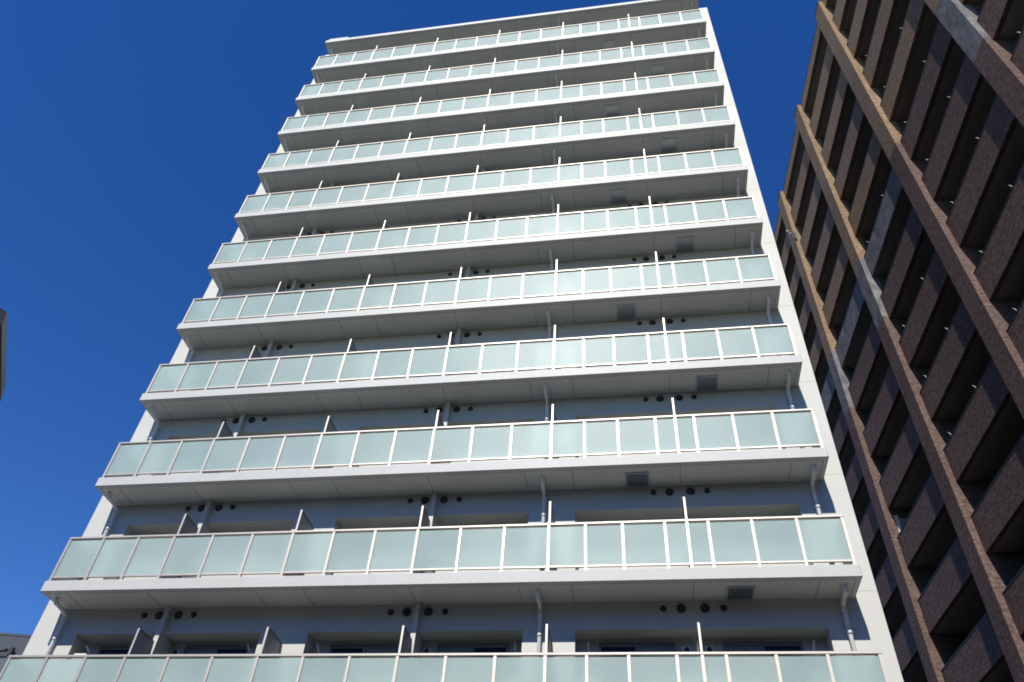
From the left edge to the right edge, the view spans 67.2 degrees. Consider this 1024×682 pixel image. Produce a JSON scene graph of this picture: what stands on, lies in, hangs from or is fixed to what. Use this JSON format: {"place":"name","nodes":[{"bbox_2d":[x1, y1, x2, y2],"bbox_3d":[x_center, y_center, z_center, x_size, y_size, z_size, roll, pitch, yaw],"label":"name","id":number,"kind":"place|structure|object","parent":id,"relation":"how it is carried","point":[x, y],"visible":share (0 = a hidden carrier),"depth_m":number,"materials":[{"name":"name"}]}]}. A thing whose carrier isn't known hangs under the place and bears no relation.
{"place":"outdoors","nodes":[
{"label":"outdoors","id":0,"kind":"place"},
{"bbox_2d":[0,632,31,672],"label":"building","id":1,"kind":"structure","parent":0,"point":[13,644],"depth_m":45.50,"materials":[{"name":"concrete"}]},
{"bbox_2d":[0,0,821,634],"label":"sky","id":2,"kind":"structure","parent":0,"point":[135,134],"materials":[{"name":"blue"}]},
{"bbox_2d":[0,0,903,681],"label":"apartment building","id":3,"kind":"structure","parent":0,"point":[490,360],"depth_m":20.19,"materials":[{"name":"white paint"}]},
{"bbox_2d":[97,646,130,658],"bbox_3d":[-8.986,7.881,17.400,1.600,2.000,0.055,-4,-45,8],"label":"window","id":4,"kind":"structure","parent":3,"relation":"in","point":[103,650],"depth_m":18.08,"materials":[{"name":"black glass"}]},
{"bbox_2d":[181,645,250,658],"bbox_3d":[-6.834,7.742,17.080,1.600,2.000,0.055,-4,-45,8],"label":"window","id":5,"kind":"structure","parent":3,"relation":"in","point":[189,649],"depth_m":17.71,"materials":[{"name":"black glass"}]},
{"bbox_2d":[329,644,398,657],"bbox_3d":[-3.340,7.514,16.560,1.600,2.000,0.055,-4,-45,8],"label":"window","id":6,"kind":"structure","parent":3,"relation":"in","point":[335,648],"depth_m":17.19,"materials":[{"name":"black glass"}]},
{"bbox_2d":[436,643,508,657],"bbox_3d":[-0.912,7.357,16.198,1.600,2.000,0.055,-4,-45,8],"label":"window","id":7,"kind":"structure","parent":3,"relation":"in","point":[475,647],"depth_m":16.82,"materials":[{"name":"black glass"}]},
{"bbox_2d":[599,642,675,656],"bbox_3d":[2.592,7.129,15.676,1.600,2.000,0.055,-4,-45,8],"label":"window","id":8,"kind":"structure","parent":3,"relation":"in","point":[627,646],"depth_m":16.29,"materials":[{"name":"black glass"}]},
{"bbox_2d":[722,641,803,651],"bbox_3d":[5.129,6.964,15.298,1.600,2.000,0.055,-4,-45,8],"label":"window","id":9,"kind":"structure","parent":3,"relation":"in","point":[779,645],"depth_m":15.93,"materials":[{"name":"black glass"}]},
{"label":"road","id":10,"kind":"structure","parent":0,"visible":0},
{"bbox_2d":[0,308,6,400],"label":"street lamp","id":11,"kind":"object","parent":10,"relation":"on","point":[3,323],"visible":1,"depth_m":5.06,"materials":[{"name":"grey metal"}]},
{"bbox_3d":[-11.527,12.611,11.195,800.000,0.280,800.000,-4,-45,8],"label":"ground","id":12,"kind":"structure","parent":0,"visible":0},
{"bbox_2d":[774,0,1023,681],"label":"brown apartment building","id":13,"kind":"structure","parent":12,"relation":"on","point":[900,201],"depth_m":31.08,"materials":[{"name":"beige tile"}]},
{"bbox_2d":[786,230,796,239],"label":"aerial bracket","id":14,"kind":"object","parent":13,"relation":"attached to","point":[794,234],"visible":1,"depth_m":48.73,"materials":[{"name":"metal"}]},
{"bbox_2d":[894,515,906,532],"bbox_3d":[17.508,8.591,33.598,1.010,2.250,0.050,-1,-45,6],"label":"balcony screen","id":15,"kind":"object","parent":13,"relation":"on","point":[900,522],"visible":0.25,"depth_m":34.18,"materials":[{"name":"grey glass"}]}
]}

